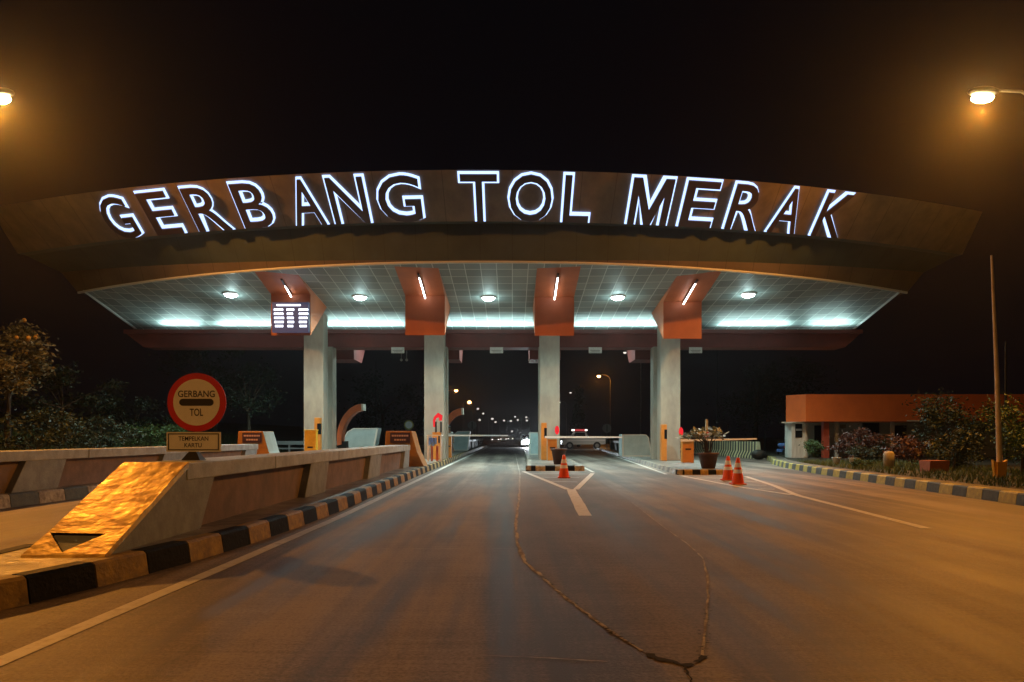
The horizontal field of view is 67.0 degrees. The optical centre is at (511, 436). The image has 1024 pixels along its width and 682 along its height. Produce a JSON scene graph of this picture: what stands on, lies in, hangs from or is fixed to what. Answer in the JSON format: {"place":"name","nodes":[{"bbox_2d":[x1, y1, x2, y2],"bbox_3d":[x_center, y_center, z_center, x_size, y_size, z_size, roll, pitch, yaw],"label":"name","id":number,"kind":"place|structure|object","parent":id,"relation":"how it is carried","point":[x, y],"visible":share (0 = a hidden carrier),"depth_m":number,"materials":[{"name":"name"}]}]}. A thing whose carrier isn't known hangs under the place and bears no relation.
{"place":"outdoors","nodes":[
{"label":"outdoors","id":0,"kind":"place"},
{"bbox_2d":[0,412,423,452],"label":"bank","id":1,"kind":"structure","parent":0,"point":[288,433],"depth_m":73.89,"materials":[{"name":"green plant"}]},
{"bbox_2d":[0,318,59,449],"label":"tree","id":2,"kind":"object","parent":1,"relation":"on","point":[13,380],"visible":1,"depth_m":30.43,"materials":[{"name":"green plant"}]},
{"bbox_2d":[0,404,95,450],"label":"bush","id":3,"kind":"object","parent":1,"relation":"on","point":[47,441],"visible":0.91,"depth_m":29.45,"materials":[{"name":"green plant"}]},
{"bbox_2d":[0,356,137,432],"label":"shrub","id":4,"kind":"object","parent":1,"relation":"on","point":[61,381],"visible":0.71,"depth_m":36.16,"materials":[{"name":"green plant"}]},
{"bbox_2d":[58,414,146,448],"bbox_3d":[-18.370,0.055,34.014,4.079,2.201,3.631,0,0,42],"label":"bush","id":5,"kind":"object","parent":1,"relation":"on","point":[98,421],"visible":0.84,"depth_m":33.81,"materials":[{"name":"green plant"}]},
{"bbox_2d":[83,389,174,440],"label":"bush","id":6,"kind":"object","parent":1,"relation":"on","point":[113,410],"visible":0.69,"depth_m":41.02,"materials":[{"name":"green plant"}]},
{"bbox_2d":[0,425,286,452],"bbox_3d":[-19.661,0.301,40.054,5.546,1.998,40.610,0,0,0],"label":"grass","id":7,"kind":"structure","parent":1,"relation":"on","point":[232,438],"depth_m":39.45,"materials":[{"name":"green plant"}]},
{"bbox_2d":[113,421,186,446],"bbox_3d":[-17.965,0.201,38.552,3.613,1.909,4.407,0,0,10],"label":"bush","id":8,"kind":"object","parent":1,"relation":"on","point":[151,430],"visible":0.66,"depth_m":37.88,"materials":[{"name":"green plant"}]},
{"bbox_2d":[144,350,263,431],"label":"tree","id":9,"kind":"object","parent":1,"relation":"on","point":[194,354],"visible":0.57,"depth_m":51.43,"materials":[{"name":"green plant"}]},
{"bbox_2d":[216,356,297,430],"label":"tree","id":10,"kind":"object","parent":1,"relation":"on","point":[247,406],"visible":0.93,"depth_m":49.97,"materials":[{"name":"green plant"}]},
{"bbox_2d":[469,439,475,448],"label":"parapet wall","id":11,"kind":"structure","parent":0,"point":[474,443],"depth_m":77.81,"materials":[{"name":"concrete"}]},
{"bbox_2d":[476,439,482,445],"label":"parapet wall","id":12,"kind":"structure","parent":0,"point":[479,441],"depth_m":95.86,"materials":[{"name":"concrete"}]},
{"bbox_2d":[0,439,1023,681],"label":"road","id":13,"kind":"structure","parent":0,"point":[404,585],"depth_m":6.25,"materials":[{"name":"grey asphalt"}]},
{"bbox_2d":[0,484,98,508],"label":"kerb","id":14,"kind":"structure","parent":13,"relation":"on","point":[9,500],"depth_m":15.16,"materials":[{"name":"concrete"}]},
{"bbox_2d":[0,482,101,493],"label":"traffic island","id":15,"kind":"structure","parent":13,"relation":"on","point":[66,486],"depth_m":16.82,"materials":[{"name":"concrete"}]},
{"bbox_2d":[0,444,257,492],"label":"parapet wall","id":16,"kind":"structure","parent":15,"relation":"on","point":[25,470],"depth_m":16.79,"materials":[{"name":"concrete"}]},
{"bbox_2d":[238,431,279,453],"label":"crash block","id":17,"kind":"structure","parent":15,"relation":"on","point":[265,441],"depth_m":29.20,"materials":[{"name":"orange"}]},
{"bbox_2d":[304,430,317,450],"bbox_3d":[-9.000,0.380,34.680,0.560,1.370,0.400,0,0,0],"label":"ticket machine","id":18,"kind":"object","parent":15,"relation":"on","point":[310,440],"visible":0.83,"depth_m":34.50,"materials":[{"name":"yellow metal"}]},
{"bbox_2d":[314,418,321,449],"bbox_3d":[-9.148,0.090,36.497,0.264,1.950,0.406,0,0,0],"label":"ticket machine","id":19,"kind":"object","parent":15,"relation":"on","point":[318,424],"visible":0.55,"depth_m":36.30,"materials":[{"name":"orange metal"}]},
{"bbox_2d":[337,404,365,448],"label":"arc guard","id":20,"kind":"object","parent":15,"relation":"on","point":[350,414],"visible":0.93,"depth_m":41.60,"materials":[{"name":"brown"}]},
{"bbox_2d":[345,428,380,447],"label":"exit block","id":21,"kind":"structure","parent":15,"relation":"on","point":[360,437],"depth_m":46.00,"materials":[{"name":"white"}]},
{"bbox_2d":[0,449,453,553],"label":"kerb","id":22,"kind":"structure","parent":13,"relation":"on","point":[15,548],"depth_m":7.46,"materials":[{"name":"concrete"}]},
{"bbox_2d":[0,445,482,575],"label":"traffic island","id":23,"kind":"structure","parent":13,"relation":"on","point":[12,562],"depth_m":9.88,"materials":[{"name":"concrete"}]},
{"bbox_2d":[20,445,409,557],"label":"parapet wall","id":24,"kind":"structure","parent":23,"relation":"on","point":[124,506],"depth_m":8.83,"materials":[{"name":"concrete"}]},
{"bbox_2d":[166,373,225,459],"bbox_3d":[-4.032,-0.256,9.920,0.757,1.112,0.200,0,0,0],"label":"toll sign","id":25,"kind":"object","parent":24,"relation":"on","point":[196,403],"visible":1,"depth_m":9.88,"materials":[{"name":"red metal"}]},
{"bbox_2d":[385,431,426,465],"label":"crash block","id":26,"kind":"structure","parent":23,"relation":"on","point":[416,456],"depth_m":28.10,"materials":[{"name":"orange"}]},
{"bbox_2d":[426,435,442,460],"bbox_3d":[-3.400,0.502,34.033,0.660,1.165,0.635,0,0,0],"label":"booth stand","id":27,"kind":"object","parent":23,"relation":"on","point":[432,441],"visible":0.92,"depth_m":34.00,"materials":[{"name":"white"}]},
{"bbox_2d":[432,413,441,459],"bbox_3d":[-3.505,-0.019,36.520,0.489,2.207,0.560,0,0,0],"label":"ticket machine","id":28,"kind":"object","parent":23,"relation":"on","point":[437,415],"visible":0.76,"depth_m":36.40,"materials":[{"name":"orange metal"}]},
{"bbox_2d":[449,408,463,424],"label":"arc guard","id":29,"kind":"object","parent":23,"relation":"on","point":[454,414],"visible":0.41,"depth_m":43.50,"materials":[{"name":"brown"}]},
{"bbox_2d":[452,431,470,450],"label":"exit block","id":30,"kind":"structure","parent":23,"relation":"on","point":[460,443],"depth_m":60.00,"materials":[{"name":"white"}]},
{"bbox_2d":[468,421,476,448],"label":"disc sign","id":31,"kind":"object","parent":23,"relation":"on","point":[472,425],"visible":0.88,"depth_m":66.00,"materials":[{"name":"grey metal"}]},
{"bbox_2d":[449,435,507,457],"bbox_3d":[-1.925,0.492,40.040,3.450,1.185,0.480,0,0,0],"label":"boom barrier","id":32,"kind":"object","parent":23,"relation":"on","point":[450,446],"visible":0.55,"depth_m":39.90,"materials":[{"name":"white metal"}]},
{"bbox_2d":[0,445,486,609],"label":"kerb","id":33,"kind":"structure","parent":13,"relation":"on","point":[32,586],"depth_m":7.66,"materials":[{"name":"black concrete"}]},
{"bbox_2d":[0,447,486,665],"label":"road marking","id":34,"kind":"object","parent":13,"relation":"on","point":[38,644],"visible":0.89,"depth_m":6.30,"materials":[{"name":"paint"}]},
{"bbox_2d":[276,441,337,451],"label":"guard rail","id":35,"kind":"object","parent":13,"relation":"on","point":[288,443],"visible":0.2,"depth_m":52.00,"materials":[{"name":"grey metal"}]},
{"bbox_2d":[375,364,376,426],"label":"mast","id":36,"kind":"object","parent":13,"relation":"on","point":[376,397],"visible":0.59,"depth_m":74.98,"materials":[{"name":"black metal"}]},
{"bbox_2d":[404,420,413,429],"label":"disc sign","id":37,"kind":"object","parent":13,"relation":"on","point":[408,424],"visible":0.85,"depth_m":59.99,"materials":[{"name":"grey metal"}]},
{"bbox_2d":[491,436,499,441],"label":"distant car","id":38,"kind":"object","parent":13,"relation":"on","point":[495,438],"visible":0.9,"depth_m":150.22,"materials":[{"name":"grey"}]},
{"bbox_2d":[520,435,528,446],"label":"oncoming car","id":39,"kind":"object","parent":13,"relation":"on","point":[524,439],"visible":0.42,"depth_m":92.68,"materials":[{"name":"grey"}]},
{"bbox_2d":[523,449,530,470],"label":"kerb","id":40,"kind":"structure","parent":13,"relation":"on","point":[528,459],"depth_m":37.29,"materials":[{"name":"concrete"}]},
{"bbox_2d":[526,449,576,470],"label":"traffic island","id":41,"kind":"structure","parent":13,"relation":"on","point":[535,460],"depth_m":32.91,"materials":[{"name":"concrete"}]},
{"bbox_2d":[529,432,537,454],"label":"exit block","id":42,"kind":"structure","parent":41,"relation":"on","point":[533,443],"depth_m":47.00,"materials":[{"name":"white"}]},
{"bbox_2d":[541,423,558,459],"bbox_3d":[1.791,0.230,36.388,0.994,1.750,0.452,0,0,21],"label":"ticket machine","id":43,"kind":"object","parent":41,"relation":"on","point":[543,441],"visible":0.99,"depth_m":36.30,"materials":[{"name":"orange metal"}]},
{"bbox_2d":[551,448,566,463],"bbox_3d":[1.880,0.793,31.000,0.657,0.620,0.657,0,0,0],"label":"planter","id":44,"kind":"object","parent":41,"relation":"on","point":[557,453],"visible":0.88,"depth_m":30.78,"materials":[{"name":"ceramic"}]},
{"bbox_2d":[545,436,621,460],"bbox_3d":[3.285,0.542,35.740,3.550,1.125,0.480,0,0,0],"label":"boom barrier","id":45,"kind":"object","parent":41,"relation":"on","point":[552,443],"visible":0.87,"depth_m":35.50,"materials":[{"name":"white metal"}]},
{"bbox_2d":[526,465,583,470],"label":"kerb","id":46,"kind":"structure","parent":13,"relation":"on","point":[554,467],"depth_m":29.22,"materials":[{"name":"concrete"}]},
{"bbox_2d":[522,467,593,515],"bbox_3d":[1.778,1.291,39.200,2.862,0.001,53.199,0,0,0],"label":"road marking","id":47,"kind":"object","parent":13,"relation":"on","point":[580,507],"visible":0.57,"depth_m":17.52,"materials":[{"name":"paint"}]},
{"bbox_2d":[566,458,584,470],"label":"kerb","id":48,"kind":"structure","parent":13,"relation":"on","point":[581,467],"depth_m":30.47,"materials":[{"name":"concrete"}]},
{"bbox_2d":[561,429,605,448],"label":"patrol pickup","id":49,"kind":"object","parent":13,"relation":"on","point":[569,443],"visible":0.88,"depth_m":79.20,"materials":[{"name":"grey metal"}]},
{"bbox_2d":[466,453,709,661],"bbox_3d":[-0.192,1.294,32.099,5.116,0.001,55.301,0,0,0],"label":"slab seam","id":50,"kind":"object","parent":13,"relation":"on","point":[564,596],"visible":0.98,"depth_m":6.81,"materials":[{"name":"asphalt"}]},
{"bbox_2d":[516,473,706,664],"bbox_3d":[1.180,1.296,16.071,2.406,0.001,23.378,0,0,2],"label":"road patch","id":51,"kind":"object","parent":13,"relation":"on","point":[624,567],"visible":1,"depth_m":7.90,"materials":[{"name":"grey asphalt"}]},
{"bbox_2d":[558,455,569,477],"bbox_3d":[1.630,0.934,24.300,0.380,0.720,0.380,0,0,0],"label":"traffic cone","id":52,"kind":"object","parent":51,"relation":"on","point":[563,472],"visible":1,"depth_m":24.20,"materials":[{"name":"orange plastic"}]},
{"bbox_2d":[518,541,712,681],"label":"road crack","id":53,"kind":"object","parent":51,"relation":"on","point":[700,658],"visible":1,"depth_m":4.51,"materials":[{"name":"black asphalt"}]},
{"bbox_2d":[593,447,682,474],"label":"kerb","id":54,"kind":"structure","parent":13,"relation":"on","point":[660,466],"depth_m":33.70,"materials":[{"name":"concrete"}]},
{"bbox_2d":[600,447,733,470],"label":"traffic island","id":55,"kind":"structure","parent":13,"relation":"on","point":[679,464],"depth_m":32.55,"materials":[{"name":"concrete"}]},
{"bbox_2d":[0,170,981,459],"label":"toll gate canopy","id":56,"kind":"object","parent":55,"relation":"on","point":[446,282],"visible":0.94,"depth_m":32.41,"materials":[{"name":"white"}]},
{"bbox_2d":[272,302,309,332],"bbox_3d":[-9.440,-5.080,33.042,1.560,1.280,0.215,0,0,0],"label":"tariff board","id":57,"kind":"object","parent":56,"relation":"attached to","point":[290,317],"visible":1,"depth_m":32.95,"materials":[{"name":"grey"}]},
{"bbox_2d":[99,171,854,237],"bbox_3d":[-1.447,-8.518,28.785,28.969,1.246,4.367,0,0,0],"label":"gate sign","id":58,"kind":"object","parent":56,"relation":"attached to","point":[662,197],"visible":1,"depth_m":28.25,"materials":[{"name":"grey"}]},
{"bbox_2d":[619,434,649,456],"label":"exit block","id":59,"kind":"structure","parent":55,"relation":"on","point":[634,445],"depth_m":44.00,"materials":[{"name":"white concrete"}]},
{"bbox_2d":[660,424,682,460],"bbox_3d":[7.480,0.285,36.287,1.110,1.700,0.448,0,0,18],"label":"ticket machine","id":60,"kind":"object","parent":55,"relation":"on","point":[663,442],"visible":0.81,"depth_m":36.20,"materials":[{"name":"orange metal"}]},
{"bbox_2d":[705,419,708,438],"bbox_3d":[8.530,0.193,33.850,0.260,1.885,0.300,0,0,0],"label":"marker post","id":61,"kind":"object","parent":55,"relation":"on","point":[706,424],"visible":0.19,"depth_m":33.80,"materials":[{"name":"stone"}]},
{"bbox_2d":[697,452,718,468],"bbox_3d":[7.000,0.853,27.600,0.763,0.560,0.763,0,0,0],"label":"planter","id":62,"kind":"object","parent":55,"relation":"on","point":[708,460],"visible":0.97,"depth_m":27.36,"materials":[{"name":"ceramic"}]},
{"bbox_2d":[675,426,727,452],"bbox_3d":[6.703,0.160,27.741,1.817,1.097,1.573,0,0,0],"label":"potted shrub","id":63,"kind":"object","parent":62,"relation":"in","point":[701,433],"visible":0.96,"depth_m":27.51,"materials":[{"name":"green plant"}]},
{"bbox_2d":[680,438,756,462],"bbox_3d":[8.950,0.603,33.740,3.300,1.065,0.480,0,0,0],"label":"boom barrier","id":64,"kind":"object","parent":55,"relation":"on","point":[687,450],"visible":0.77,"depth_m":33.60,"materials":[{"name":"orange metal"}]},
{"bbox_2d":[675,469,723,474],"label":"kerb","id":65,"kind":"structure","parent":13,"relation":"on","point":[701,472],"depth_m":26.32,"materials":[{"name":"black concrete"}]},
{"bbox_2d":[694,441,704,453],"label":"striped barrier","id":66,"kind":"object","parent":13,"relation":"on","point":[698,447],"visible":0.31,"depth_m":58.21,"materials":[{"name":"concrete"}]},
{"bbox_2d":[708,441,720,452],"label":"striped barrier","id":67,"kind":"object","parent":13,"relation":"on","point":[716,446],"visible":0.27,"depth_m":53.52,"materials":[{"name":"concrete"}]},
{"bbox_2d":[720,456,732,479],"bbox_3d":[6.420,0.934,23.000,0.380,0.720,0.380,0,0,0],"label":"traffic cone","id":68,"kind":"object","parent":13,"relation":"on","point":[727,473],"visible":0.82,"depth_m":22.91,"materials":[{"name":"orange plastic"}]},
{"bbox_2d":[718,441,737,456],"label":"striped barrier","id":69,"kind":"object","parent":13,"relation":"on","point":[729,448],"visible":0.72,"depth_m":50.38,"materials":[{"name":"white concrete"}]},
{"bbox_2d":[729,458,746,484],"bbox_3d":[6.130,0.934,21.000,0.380,0.720,0.380,0,0,0],"label":"traffic cone","id":70,"kind":"object","parent":13,"relation":"on","point":[737,478],"visible":1,"depth_m":20.90,"materials":[{"name":"orange plastic"}]},
{"bbox_2d":[735,441,763,458],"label":"striped barrier","id":71,"kind":"object","parent":13,"relation":"on","point":[746,449],"visible":0.73,"depth_m":46.70,"materials":[{"name":"white concrete"}]},
{"bbox_2d":[751,450,765,459],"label":"rock","id":72,"kind":"object","parent":13,"relation":"on","point":[758,454],"visible":1,"depth_m":43.41,"materials":[{"name":"grey stone"}]},
{"bbox_2d":[591,448,928,527],"bbox_3d":[6.842,1.295,48.119,2.466,0.001,74.426,0,0,1],"label":"road marking","id":73,"kind":"object","parent":13,"relation":"on","point":[853,509],"visible":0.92,"depth_m":16.71,"materials":[{"name":"paint"}]},
{"bbox_2d":[767,456,1023,505],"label":"kerb","id":74,"kind":"structure","parent":13,"relation":"on","point":[998,495],"depth_m":18.90,"materials":[{"name":"concrete"}]},
{"bbox_2d":[0,0,1023,437],"label":"sky","id":75,"kind":"structure","parent":0,"point":[863,96],"materials":[{"name":"black"}]},
{"bbox_2d":[419,438,784,457],"bbox_3d":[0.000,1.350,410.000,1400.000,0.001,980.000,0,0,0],"label":"ground","id":76,"kind":"structure","parent":0,"point":[768,440],"depth_m":350.16,"materials":[{"name":"soil"}]},
{"bbox_2d":[0,87,14,103],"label":"street lamp","id":77,"kind":"object","parent":76,"relation":"on","point":[6,94],"visible":1,"depth_m":23.90,"materials":[{"name":"grey"}]},
{"bbox_2d":[339,364,423,445],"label":"tree","id":78,"kind":"object","parent":76,"relation":"on","point":[369,412],"visible":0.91,"depth_m":74.77,"materials":[{"name":"green plant"}]},
{"bbox_2d":[402,372,449,432],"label":"tree","id":79,"kind":"object","parent":76,"relation":"on","point":[420,415],"visible":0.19,"depth_m":87.53,"materials":[{"name":"green plant"}]},
{"bbox_2d":[570,384,586,446],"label":"tree","id":80,"kind":"object","parent":76,"relation":"on","point":[578,415],"visible":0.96,"depth_m":99.62,"materials":[{"name":"green plant"}]},
{"bbox_2d":[597,374,610,443],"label":"street lamp","id":81,"kind":"object","parent":76,"relation":"on","point":[598,375],"visible":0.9,"depth_m":135.91,"materials":[{"name":"grey metal"}]},
{"bbox_2d":[622,350,641,433],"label":"street lamp","id":82,"kind":"object","parent":76,"relation":"on","point":[624,351],"visible":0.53,"depth_m":98.93,"materials":[{"name":"grey metal"}]},
{"bbox_2d":[609,440,618,450],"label":"parapet wall","id":83,"kind":"structure","parent":0,"point":[614,444],"depth_m":66.06,"materials":[{"name":"concrete"}]},
{"bbox_2d":[760,443,1023,489],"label":"grass verge","id":84,"kind":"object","parent":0,"point":[771,448],"depth_m":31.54,"materials":[{"name":"green plant"}]},
{"bbox_2d":[717,350,717,438],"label":"mast","id":85,"kind":"object","parent":84,"relation":"on","point":[717,389],"visible":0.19,"depth_m":79.95,"materials":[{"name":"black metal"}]},
{"bbox_2d":[773,440,784,454],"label":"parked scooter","id":86,"kind":"object","parent":84,"relation":"on","point":[781,443],"visible":0.78,"depth_m":46.27,"materials":[{"name":"blue plastic"}]},
{"bbox_2d":[785,423,807,457],"bbox_3d":[14.850,0.220,40.350,1.100,1.840,1.300,0,0,0],"label":"guard kiosk","id":87,"kind":"object","parent":84,"relation":"on","point":[796,434],"visible":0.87,"depth_m":39.90,"materials":[{"name":"white paint"}]},
{"bbox_2d":[795,424,801,436],"bbox_3d":[14.775,-0.300,39.877,0.350,0.700,0.035,0,0,0],"label":"window","id":88,"kind":"structure","parent":87,"relation":"in","point":[797,426],"depth_m":39.86,"materials":[{"name":"black glass"}]},
{"bbox_2d":[798,439,824,459],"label":"shrub","id":89,"kind":"object","parent":84,"relation":"on","point":[811,444],"visible":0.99,"depth_m":36.35,"materials":[{"name":"green plant"}]},
{"bbox_2d":[832,457,841,463],"bbox_3d":[12.750,0.960,30.400,0.380,0.280,0.380,0,0,0],"label":"flower pot","id":90,"kind":"object","parent":84,"relation":"on","point":[836,459],"visible":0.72,"depth_m":30.30,"materials":[{"name":"grey"}]},
{"bbox_2d":[827,424,884,459],"bbox_3d":[14.966,0.335,33.387,2.313,1.737,2.368,0,0,0],"label":"shrub","id":91,"kind":"object","parent":84,"relation":"on","point":[874,440],"visible":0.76,"depth_m":33.26,"materials":[{"name":"red plant"}]},
{"bbox_2d":[848,458,873,466],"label":"plant","id":92,"kind":"object","parent":84,"relation":"on","point":[856,461],"visible":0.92,"depth_m":27.18,"materials":[{"name":"green plant"}]},
{"bbox_2d":[844,444,881,460],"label":"shrub","id":93,"kind":"object","parent":84,"relation":"on","point":[856,451],"visible":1,"depth_m":31.03,"materials":[{"name":"green plant"}]},
{"bbox_2d":[854,437,895,459],"bbox_3d":[15.923,0.514,34.457,2.682,1.379,1.749,0,0,-41],"label":"shrub","id":94,"kind":"object","parent":84,"relation":"on","point":[883,443],"visible":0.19,"depth_m":34.50,"materials":[{"name":"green plant"}]},
{"bbox_2d":[883,451,894,467],"bbox_3d":[13.150,0.800,27.000,0.360,0.600,0.351,0,0,0],"label":"stone bollard","id":95,"kind":"object","parent":84,"relation":"on","point":[888,458],"visible":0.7,"depth_m":26.86,"materials":[{"name":"beige stone"}]},
{"bbox_2d":[782,394,1023,457],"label":"office building","id":96,"kind":"structure","parent":84,"relation":"on","point":[824,416],"depth_m":39.00,"materials":[{"name":"orange paint"}]},
{"bbox_2d":[814,425,820,456],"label":"door","id":97,"kind":"structure","parent":96,"relation":"in","point":[817,428],"depth_m":41.93,"materials":[{"name":"black glass"}]},
{"bbox_2d":[862,423,878,436],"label":"window","id":98,"kind":"structure","parent":96,"relation":"in","point":[874,427],"depth_m":41.93,"materials":[{"name":"black glass"}]},
{"bbox_2d":[895,425,906,443],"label":"window","id":99,"kind":"structure","parent":96,"relation":"in","point":[899,429],"depth_m":41.94,"materials":[{"name":"black glass"}]},
{"bbox_2d":[881,432,942,465],"bbox_3d":[14.353,0.508,27.850,2.036,1.390,1.813,0,0,-16],"label":"shrub","id":100,"kind":"object","parent":84,"relation":"on","point":[908,451],"visible":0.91,"depth_m":27.66,"materials":[{"name":"red plant"}]},
{"bbox_2d":[919,460,949,471],"bbox_3d":[13.250,0.925,24.285,0.600,0.350,0.670,0,0,0],"label":"trough","id":101,"kind":"object","parent":84,"relation":"on","point":[931,464],"visible":0.79,"depth_m":23.98,"materials":[{"name":"ceramic"}]},
{"bbox_2d":[902,385,995,460],"bbox_3d":[16.868,-0.400,29.798,3.421,3.208,2.990,0,0,14],"label":"tree","id":102,"kind":"object","parent":84,"relation":"on","point":[935,420],"visible":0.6,"depth_m":29.44,"materials":[{"name":"green plant"}]},
{"bbox_2d":[917,441,989,467],"bbox_3d":[15.448,0.701,26.797,2.499,1.146,1.764,0,0,0],"label":"shrub","id":103,"kind":"object","parent":84,"relation":"on","point":[978,457],"visible":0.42,"depth_m":26.76,"materials":[{"name":"green plant"}]},
{"bbox_2d":[922,427,986,469],"bbox_3d":[14.570,0.442,25.558,1.843,1.524,1.837,0,0,39],"label":"shrub","id":104,"kind":"object","parent":84,"relation":"on","point":[969,443],"visible":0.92,"depth_m":25.23,"materials":[{"name":"green plant"}]},
{"bbox_2d":[967,86,1023,102],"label":"street lamp","id":105,"kind":"object","parent":84,"relation":"on","point":[981,94],"visible":1,"depth_m":23.88,"materials":[{"name":"grey"}]},
{"bbox_2d":[972,392,1023,473],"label":"tree","id":106,"kind":"object","parent":84,"relation":"on","point":[1014,430],"visible":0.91,"depth_m":22.80,"materials":[{"name":"green plant"}]},
{"bbox_2d":[990,255,1007,477],"bbox_3d":[13.015,-1.870,20.700,0.430,5.960,0.200,0,0,0],"label":"flag pole","id":107,"kind":"object","parent":84,"relation":"on","point":[999,466],"visible":0.9,"depth_m":20.66,"materials":[{"name":"metal"}]},
{"bbox_2d":[1004,341,1007,459],"bbox_3d":[21.690,-1.437,34.000,0.148,5.474,0.148,0,0,-23],"label":"mast","id":108,"kind":"object","parent":84,"relation":"on","point":[1005,372],"visible":0.52,"depth_m":33.96,"materials":[{"name":"black metal"}]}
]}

